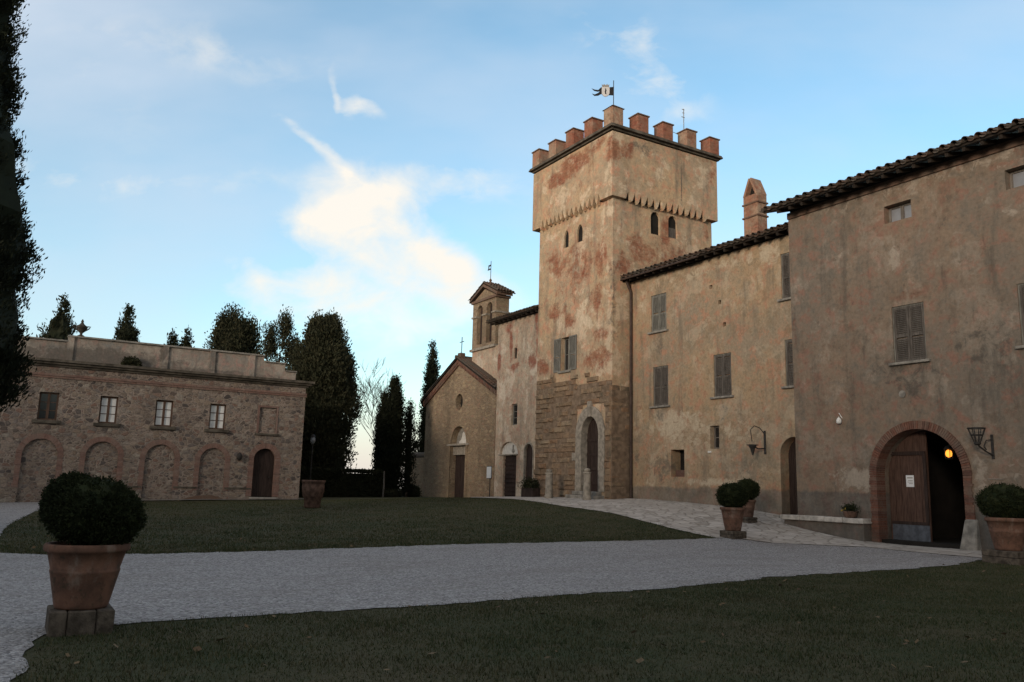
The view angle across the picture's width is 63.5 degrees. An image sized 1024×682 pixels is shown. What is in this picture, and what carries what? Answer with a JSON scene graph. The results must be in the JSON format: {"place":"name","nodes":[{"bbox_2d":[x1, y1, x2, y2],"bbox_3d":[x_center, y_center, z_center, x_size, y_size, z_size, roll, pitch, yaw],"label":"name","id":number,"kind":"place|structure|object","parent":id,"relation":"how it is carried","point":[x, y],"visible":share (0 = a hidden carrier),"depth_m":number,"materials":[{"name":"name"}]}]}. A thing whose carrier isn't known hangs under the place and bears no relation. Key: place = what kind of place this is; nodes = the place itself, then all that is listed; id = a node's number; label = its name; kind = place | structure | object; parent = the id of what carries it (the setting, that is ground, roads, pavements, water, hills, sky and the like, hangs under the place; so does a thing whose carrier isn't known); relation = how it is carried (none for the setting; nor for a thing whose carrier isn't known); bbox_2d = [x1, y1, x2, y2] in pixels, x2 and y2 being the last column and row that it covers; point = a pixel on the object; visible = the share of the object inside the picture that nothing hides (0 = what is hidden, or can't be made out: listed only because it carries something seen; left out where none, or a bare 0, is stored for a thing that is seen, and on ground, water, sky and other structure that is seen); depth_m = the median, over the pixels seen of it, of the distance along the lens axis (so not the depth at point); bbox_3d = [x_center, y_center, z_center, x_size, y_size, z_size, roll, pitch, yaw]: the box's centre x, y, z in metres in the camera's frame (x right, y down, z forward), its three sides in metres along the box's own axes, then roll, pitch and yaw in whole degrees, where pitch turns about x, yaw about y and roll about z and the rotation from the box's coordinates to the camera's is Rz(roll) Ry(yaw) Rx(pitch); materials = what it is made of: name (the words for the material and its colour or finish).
{"place":"outdoors","nodes":[
{"label":"outdoors","id":0,"kind":"place"},
{"bbox_2d":[0,0,47,411],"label":"cypress","id":1,"kind":"object","parent":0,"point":[15,250],"visible":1,"depth_m":22.59,"materials":[{"name":"green plant"}]},
{"bbox_2d":[0,496,1023,681],"bbox_3d":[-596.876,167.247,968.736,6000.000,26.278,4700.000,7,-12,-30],"label":"lawn","id":2,"kind":"structure","parent":0,"point":[30,653],"depth_m":9.47,"materials":[{"name":"green plant"}]},
{"bbox_2d":[0,502,38,535],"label":"gravel path","id":3,"kind":"structure","parent":2,"relation":"on","point":[10,512],"depth_m":30.39,"materials":[{"name":"grey gravel"}]},
{"bbox_2d":[36,292,77,339],"bbox_3d":[-29.380,3.422,52.514,4.025,13.359,3.917,7,-12,-30],"label":"cypress","id":4,"kind":"object","parent":2,"relation":"on","point":[60,327],"visible":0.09,"depth_m":52.94,"materials":[{"name":"green plant"}]},
{"bbox_2d":[112,303,139,341],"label":"cypress","id":5,"kind":"object","parent":2,"relation":"on","point":[126,329],"visible":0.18,"depth_m":55.08,"materials":[{"name":"green plant"}]},
{"bbox_2d":[0,335,314,502],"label":"stone farmhouse","id":6,"kind":"object","parent":2,"relation":"on","point":[171,422],"visible":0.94,"depth_m":40.79,"materials":[{"name":"brown stone"}]},
{"bbox_2d":[31,392,60,423],"bbox_3d":[-21.554,3.102,38.423,1.200,1.450,0.320,7,-12,-30],"label":"window","id":7,"kind":"structure","parent":6,"relation":"in","point":[48,401],"depth_m":38.50,"materials":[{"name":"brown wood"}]},
{"bbox_2d":[73,319,90,335],"bbox_3d":[-20.810,-0.626,40.016,0.540,0.860,0.629,-2,-10,18],"label":"stone urn","id":8,"kind":"object","parent":6,"relation":"on","point":[81,328],"visible":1,"depth_m":39.87,"materials":[{"name":"grey stone"}]},
{"bbox_2d":[93,396,120,426],"bbox_3d":[-19.383,3.384,39.712,1.180,1.450,0.320,7,-12,-30],"label":"window","id":9,"kind":"structure","parent":6,"relation":"in","point":[108,405],"depth_m":39.79,"materials":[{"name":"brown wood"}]},
{"bbox_2d":[120,356,142,365],"bbox_3d":[-18.697,1.126,40.567,1.133,0.886,0.789,7,-12,-30],"label":"weed","id":10,"kind":"object","parent":6,"relation":"on","point":[130,361],"visible":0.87,"depth_m":40.43,"materials":[{"name":"green plant"}]},
{"bbox_2d":[149,400,175,429],"bbox_3d":[-17.251,3.661,40.978,1.210,1.450,0.320,7,-12,-30],"label":"window","id":11,"kind":"structure","parent":6,"relation":"in","point":[164,409],"depth_m":41.05,"materials":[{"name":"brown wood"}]},
{"bbox_2d":[204,404,228,432],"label":"window","id":12,"kind":"structure","parent":6,"relation":"in","point":[217,412],"depth_m":42.35,"materials":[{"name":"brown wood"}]},
{"bbox_2d":[236,452,241,460],"bbox_3d":[-13.970,5.919,42.398,0.290,0.420,0.290,-1,-10,14],"label":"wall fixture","id":13,"kind":"object","parent":6,"relation":"attached to","point":[239,456],"depth_m":42.30,"materials":[{"name":"metal"}]},
{"bbox_2d":[251,449,273,496],"bbox_3d":[-13.042,6.882,43.266,1.120,2.470,0.180,7,-12,-30],"label":"door","id":14,"kind":"structure","parent":6,"relation":"in","point":[262,479],"depth_m":43.28,"materials":[{"name":"brown wood"}]},
{"bbox_2d":[255,405,278,435],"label":"blind window","id":15,"kind":"structure","parent":6,"relation":"in","point":[259,406],"depth_m":43.47,"materials":[{"name":"stone"}]},
{"bbox_2d":[164,327,180,345],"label":"cypress","id":16,"kind":"object","parent":2,"relation":"on","point":[173,340],"visible":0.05,"depth_m":56.70,"materials":[{"name":"green plant"}]},
{"bbox_2d":[179,325,194,346],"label":"cypress","id":17,"kind":"object","parent":2,"relation":"on","point":[185,341],"visible":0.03,"depth_m":57.17,"materials":[{"name":"green plant"}]},
{"bbox_2d":[151,499,227,499],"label":"stone kerb","id":18,"kind":"structure","parent":2,"relation":"on","point":[189,499],"depth_m":40.41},
{"bbox_2d":[202,303,264,353],"bbox_3d":[-20.146,4.474,57.938,4.854,14.919,4.866,1,-10,1],"label":"conifer","id":19,"kind":"object","parent":2,"relation":"on","point":[232,331],"visible":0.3,"depth_m":58.40,"materials":[{"name":"green plant"}]},
{"bbox_2d":[252,304,302,369],"bbox_3d":[-16.225,4.243,56.263,4.606,14.014,4.751,7,-12,-30],"label":"conifer","id":20,"kind":"object","parent":2,"relation":"on","point":[270,349],"visible":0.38,"depth_m":56.84,"materials":[{"name":"green plant"}]},
{"bbox_2d":[310,434,315,479],"bbox_3d":[-11.082,7.032,45.607,0.300,3.760,0.300,7,-12,-30],"label":"street lamp","id":21,"kind":"object","parent":2,"relation":"on","point":[313,436],"visible":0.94,"depth_m":45.75,"materials":[{"name":"metal"}]},
{"bbox_2d":[302,480,325,507],"bbox_3d":[-8.334,6.396,34.607,0.980,1.140,0.978,7,-12,-30],"label":"terracotta jar","id":22,"kind":"object","parent":2,"relation":"on","point":[312,492],"visible":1,"depth_m":34.26,"materials":[{"name":"ceramic"}]},
{"bbox_2d":[286,307,366,472],"bbox_3d":[-12.868,3.921,54.907,6.162,12.875,6.056,7,-12,-30],"label":"conifer","id":23,"kind":"object","parent":2,"relation":"on","point":[326,364],"visible":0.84,"depth_m":53.99,"materials":[{"name":"green plant"}]},
{"bbox_2d":[299,466,383,496],"bbox_3d":[-11.776,8.977,52.238,7.686,2.187,1.659,7,-12,-30],"label":"clipped hedge","id":24,"kind":"object","parent":2,"relation":"on","point":[353,482],"visible":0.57,"depth_m":52.51,"materials":[{"name":"green plant"}]},
{"bbox_2d":[0,497,714,554],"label":"grass","id":25,"kind":"structure","parent":2,"relation":"on","point":[218,545],"depth_m":26.29,"materials":[{"name":"green plant"}]},
{"bbox_2d":[356,357,400,442],"bbox_3d":[-10.817,6.253,60.783,5.751,10.301,5.326,3,-10,-6],"label":"bare tree","id":26,"kind":"object","parent":2,"relation":"on","point":[370,391],"visible":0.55,"depth_m":60.82,"materials":[{"name":"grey plant"}]},
{"bbox_2d":[369,389,392,489],"bbox_3d":[-8.603,6.963,55.271,1.786,7.633,1.754,7,-12,-30],"label":"cypress","id":27,"kind":"object","parent":2,"relation":"on","point":[378,452],"visible":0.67,"depth_m":55.05,"materials":[{"name":"green plant"}]},
{"bbox_2d":[382,471,384,496],"bbox_3d":[-8.230,9.273,53.041,0.125,1.852,0.114,3,-10,-8],"label":"stake","id":28,"kind":"object","parent":2,"relation":"on","point":[383,483],"visible":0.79,"depth_m":53.03,"materials":[{"name":"grey wood"}]},
{"bbox_2d":[382,373,407,496],"bbox_3d":[-8.004,6.490,55.650,1.963,8.846,2.065,2,-10,-2],"label":"cypress","id":29,"kind":"object","parent":2,"relation":"on","point":[396,407],"visible":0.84,"depth_m":55.19,"materials":[{"name":"green plant"}]},
{"bbox_2d":[399,398,419,496],"bbox_3d":[-7.060,7.343,56.260,1.597,7.128,1.506,7,-12,-30],"label":"cypress","id":30,"kind":"object","parent":2,"relation":"on","point":[411,443],"visible":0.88,"depth_m":56.08,"materials":[{"name":"green plant"}]},
{"bbox_2d":[402,485,421,496],"bbox_3d":[-6.860,10.319,56.455,1.549,1.243,1.332,7,-12,-30],"label":"shrub","id":31,"kind":"object","parent":2,"relation":"on","point":[416,492],"visible":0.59,"depth_m":56.22,"materials":[{"name":"green plant"}]},
{"bbox_2d":[410,452,423,495],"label":"garden wall","id":32,"kind":"structure","parent":2,"relation":"on","point":[419,457],"depth_m":61.78,"materials":[{"name":"stone"}]},
{"bbox_2d":[415,340,440,452],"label":"cypress","id":33,"kind":"object","parent":2,"relation":"on","point":[431,373],"visible":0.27,"depth_m":65.66,"materials":[{"name":"green plant"}]},
{"bbox_2d":[421,355,496,497],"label":"chapel","id":34,"kind":"structure","parent":2,"relation":"on","point":[459,398],"depth_m":54.95,"materials":[{"name":"stone"}]},
{"bbox_2d":[454,455,464,497],"bbox_3d":[-3.243,8.924,54.421,0.019,2.810,2.164,7,-12,-30],"label":"door","id":35,"kind":"structure","parent":34,"relation":"in","point":[460,459],"depth_m":54.78,"materials":[{"name":"brown wood"}]},
{"bbox_2d":[458,337,464,357],"bbox_3d":[-3.392,0.451,55.874,0.400,1.450,0.600,7,-12,-30],"label":"roof cross","id":36,"kind":"object","parent":34,"relation":"on","point":[461,354],"visible":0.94,"depth_m":55.65,"materials":[{"name":"stone"}]},
{"bbox_2d":[468,278,515,379],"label":"bell gable","id":37,"kind":"structure","parent":34,"relation":"on","point":[488,300],"depth_m":54.11,"materials":[{"name":"paint"}]},
{"bbox_2d":[0,538,981,681],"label":"gravel road","id":38,"kind":"structure","parent":2,"relation":"on","point":[161,587],"depth_m":15.28,"materials":[{"name":"grey gravel"}]},
{"bbox_2d":[37,470,148,636],"bbox_3d":[-4.601,2.338,8.999,1.099,1.845,1.022,7,-12,-30],"label":"potted boxwood","id":39,"kind":"object","parent":38,"relation":"on","point":[96,525],"visible":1,"depth_m":8.73,"materials":[{"name":"plant"}]},
{"bbox_2d":[485,305,538,496],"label":"annex house","id":40,"kind":"structure","parent":2,"relation":"on","point":[516,399],"depth_m":47.81,"materials":[{"name":"paint"}]},
{"bbox_2d":[504,456,515,495],"bbox_3d":[-0.054,7.788,47.494,0.050,2.370,1.394,7,-12,-30],"label":"door","id":41,"kind":"structure","parent":40,"relation":"in","point":[510,464],"depth_m":47.55,"materials":[{"name":"brown wood"}]},
{"bbox_2d":[513,404,516,424],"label":"window","id":42,"kind":"structure","parent":40,"relation":"in","point":[514,405],"depth_m":47.93,"materials":[{"name":"black glass"}]},
{"bbox_2d":[529,105,722,498],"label":"castle tower","id":43,"kind":"structure","parent":2,"relation":"on","point":[614,198],"depth_m":42.74,"materials":[{"name":"paint"}]},
{"bbox_2d":[553,334,576,373],"bbox_3d":[2.889,0.744,43.497,0.420,1.900,2.060,7,-12,-30],"label":"window","id":44,"kind":"structure","parent":43,"relation":"in","point":[567,367],"depth_m":43.70,"materials":[{"name":"grey paint"}]},
{"bbox_2d":[566,231,568,246],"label":"window","id":45,"kind":"structure","parent":43,"relation":"in","point":[567,235],"depth_m":44.72,"materials":[{"name":"black glass"}]},
{"bbox_2d":[578,226,582,241],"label":"window","id":46,"kind":"structure","parent":43,"relation":"in","point":[580,237],"depth_m":43.69,"materials":[{"name":"black glass"}]},
{"bbox_2d":[587,419,597,491],"bbox_3d":[4.131,5.586,40.769,0.110,3.630,1.400,7,-12,-30],"label":"door","id":47,"kind":"structure","parent":43,"relation":"in","point":[592,435],"depth_m":40.92,"materials":[{"name":"brown wood"}]},
{"bbox_2d":[593,80,613,104],"bbox_3d":[4.655,-12.697,42.409,1.140,1.430,0.059,1,-10,2],"label":"banner vane","id":48,"kind":"object","parent":43,"relation":"on","point":[604,90],"visible":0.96,"depth_m":42.41,"materials":[{"name":"metal"}]},
{"bbox_2d":[651,213,657,234],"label":"window","id":49,"kind":"structure","parent":43,"relation":"in","point":[654,218],"depth_m":42.82,"materials":[{"name":"black glass"}]},
{"bbox_2d":[668,217,675,228],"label":"window","id":50,"kind":"structure","parent":43,"relation":"in","point":[671,222],"depth_m":43.47,"materials":[{"name":"black glass"}]},
{"bbox_2d":[620,178,797,517],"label":"house","id":51,"kind":"structure","parent":2,"relation":"on","point":[711,370],"depth_m":35.67,"materials":[{"name":"paint"}]},
{"bbox_2d":[647,293,668,334],"bbox_3d":[6.938,-1.306,39.145,0.250,1.870,1.360,7,-12,-30],"label":"window","id":52,"kind":"structure","parent":51,"relation":"in","point":[660,328],"depth_m":39.19,"materials":[{"name":"grey paint"}]},
{"bbox_2d":[649,365,669,408],"bbox_3d":[6.902,2.132,38.453,0.250,1.940,1.330,7,-12,-30],"label":"window","id":53,"kind":"structure","parent":51,"relation":"in","point":[662,404],"depth_m":38.50,"materials":[{"name":"grey paint"}]},
{"bbox_2d":[680,450,683,469],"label":"window","id":54,"kind":"structure","parent":51,"relation":"in","point":[681,451],"depth_m":37.50,"materials":[{"name":"black glass"}]},
{"bbox_2d":[714,426,718,448],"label":"window","id":55,"kind":"structure","parent":51,"relation":"in","point":[716,428],"depth_m":35.41,"materials":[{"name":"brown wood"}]},
{"bbox_2d":[710,353,733,398],"bbox_3d":[8.942,1.483,35.160,0.250,1.910,1.300,7,-12,-30],"label":"window","id":56,"kind":"structure","parent":51,"relation":"in","point":[724,393],"depth_m":35.20,"materials":[{"name":"grey paint"}]},
{"bbox_2d":[747,425,765,454],"bbox_3d":[9.626,3.923,32.648,0.849,1.177,0.470,7,-12,-30],"label":"lamp bracket","id":57,"kind":"object","parent":51,"relation":"attached to","point":[752,447],"visible":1,"depth_m":32.57,"materials":[{"name":"metal"}]},
{"bbox_2d":[777,253,790,301],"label":"window","id":58,"kind":"structure","parent":51,"relation":"in","point":[785,297],"depth_m":32.86,"materials":[{"name":"grey paint"}]},
{"bbox_2d":[781,339,793,388],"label":"window","id":59,"kind":"structure","parent":51,"relation":"in","point":[789,384],"depth_m":32.24,"materials":[{"name":"grey paint"}]},
{"bbox_2d":[788,441,797,514],"bbox_3d":[11.122,5.206,31.611,0.080,2.990,1.280,7,-12,-30],"label":"door","id":60,"kind":"structure","parent":51,"relation":"in","point":[792,450],"depth_m":31.95,"materials":[{"name":"brown wood"}]},
{"bbox_2d":[479,496,981,557],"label":"paved ramp","id":61,"kind":"structure","parent":2,"relation":"on","point":[703,519],"depth_m":30.31,"materials":[{"name":"stone"}]},
{"bbox_2d":[486,466,491,496],"bbox_3d":[-1.277,7.887,46.118,0.085,1.820,0.540,7,-12,-30],"label":"notice board","id":62,"kind":"object","parent":61,"relation":"on","point":[489,472],"visible":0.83,"depth_m":46.08,"materials":[{"name":"metal"}]},
{"bbox_2d":[517,476,539,496],"bbox_3d":[0.978,7.812,44.364,1.180,1.202,2.149,7,-12,-30],"label":"planter","id":63,"kind":"object","parent":61,"relation":"on","point":[530,489],"visible":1,"depth_m":44.05,"materials":[{"name":"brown wood"}]},
{"bbox_2d":[544,469,552,497],"bbox_3d":[1.847,7.144,41.152,0.441,1.534,0.428,7,-12,-30],"label":"stone post","id":64,"kind":"object","parent":61,"relation":"on","point":[549,485],"visible":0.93,"depth_m":41.02,"materials":[{"name":"grey stone"}]},
{"bbox_2d":[582,468,590,499],"bbox_3d":[3.523,6.753,38.809,0.418,1.575,0.406,7,-12,-30],"label":"stone post","id":65,"kind":"object","parent":61,"relation":"on","point":[587,485],"visible":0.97,"depth_m":38.69,"materials":[{"name":"grey stone"}]},
{"bbox_2d":[715,481,749,538],"bbox_3d":[7.240,5.602,27.192,1.166,2.003,1.135,7,-12,-30],"label":"potted boxwood","id":66,"kind":"object","parent":61,"relation":"on","point":[732,499],"visible":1,"depth_m":26.92,"materials":[{"name":"plant"}]},
{"bbox_2d":[737,477,760,523],"bbox_3d":[8.668,5.918,30.497,0.987,1.801,0.995,-2,-10,19],"label":"potted boxwood","id":67,"kind":"object","parent":61,"relation":"on","point":[751,486],"visible":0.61,"depth_m":30.24,"materials":[{"name":"plant"}]},
{"bbox_2d":[780,514,871,541],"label":"wall","id":68,"kind":"structure","parent":61,"relation":"on","point":[858,529],"depth_m":28.39,"materials":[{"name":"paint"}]},
{"bbox_2d":[840,501,860,517],"bbox_3d":[11.463,5.739,28.140,0.570,0.584,0.684,4,-10,-15],"label":"flower bowl","id":69,"kind":"object","parent":68,"relation":"on","point":[851,512],"visible":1,"depth_m":27.97,"materials":[{"name":"ceramic"}]},
{"bbox_2d":[759,118,1023,550],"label":"house","id":70,"kind":"structure","parent":2,"relation":"on","point":[907,292],"depth_m":27.46,"materials":[{"name":"paint"}]},
{"bbox_2d":[836,413,841,423],"bbox_3d":[11.506,2.715,29.080,0.236,0.386,0.180,7,-12,-30],"label":"security light","id":71,"kind":"object","parent":70,"relation":"attached to","point":[838,420],"visible":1,"depth_m":29.00,"materials":[{"name":"white plastic"}]},
{"bbox_2d":[889,202,911,222],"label":"window","id":72,"kind":"structure","parent":70,"relation":"in","point":[903,211],"depth_m":28.39,"materials":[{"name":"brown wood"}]},
{"bbox_2d":[888,302,930,365],"bbox_3d":[13.082,-0.231,27.281,0.250,1.990,1.440,7,-12,-30],"label":"window","id":73,"kind":"structure","parent":70,"relation":"in","point":[910,349],"depth_m":27.31,"materials":[{"name":"grey paint"}]},
{"bbox_2d":[889,431,932,541],"bbox_3d":[13.109,4.855,27.345,0.130,3.697,1.400,7,-12,-30],"label":"door leaf","id":74,"kind":"structure","parent":70,"relation":"in","point":[911,519],"depth_m":27.25,"materials":[{"name":"brown wood"}]},
{"bbox_2d":[906,475,913,486],"bbox_3d":[13.138,4.624,27.305,0.008,0.380,0.280,7,-12,-30],"label":"paper notice","id":75,"kind":"object","parent":74,"relation":"attached to","point":[909,480],"visible":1,"depth_m":27.30,"materials":[{"name":"white paper"}]},
{"bbox_2d":[944,444,952,458],"bbox_3d":[14.245,3.474,26.295,0.320,0.554,1.081,7,-12,-30],"label":"lit lantern","id":76,"kind":"object","parent":70,"relation":"hanging from","point":[948,453],"visible":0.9,"depth_m":26.55,"materials":[{"name":"orange"}]},
{"bbox_2d":[967,427,994,458],"bbox_3d":[13.855,3.024,24.481,0.808,0.897,0.516,7,-12,-30],"label":"wall torch","id":77,"kind":"object","parent":70,"relation":"attached to","point":[978,443],"depth_m":24.46,"materials":[{"name":"metal"}]},
{"bbox_2d":[1009,168,1023,187],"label":"window","id":78,"kind":"structure","parent":70,"relation":"in","point":[1016,177],"depth_m":25.12,"materials":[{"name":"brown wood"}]},
{"bbox_2d":[1015,283,1023,348],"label":"window","id":79,"kind":"structure","parent":70,"relation":"in","point":[1020,286],"depth_m":24.32,"materials":[{"name":"grey paint"}]},
{"bbox_2d":[974,482,1023,565],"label":"potted boxwood","id":80,"kind":"object","parent":2,"relation":"on","point":[1001,505],"visible":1,"depth_m":20.53,"materials":[{"name":"plant"}]},
{"bbox_2d":[10,0,1023,478],"label":"sky","id":81,"kind":"structure","parent":0,"point":[370,161],"materials":[{"name":"blue"}]},
{"bbox_2d":[19,500,1021,674],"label":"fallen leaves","id":82,"kind":"object","parent":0,"point":[641,659],"visible":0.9,"depth_m":9.47,"materials":[{"name":"brown plant"}]}
]}

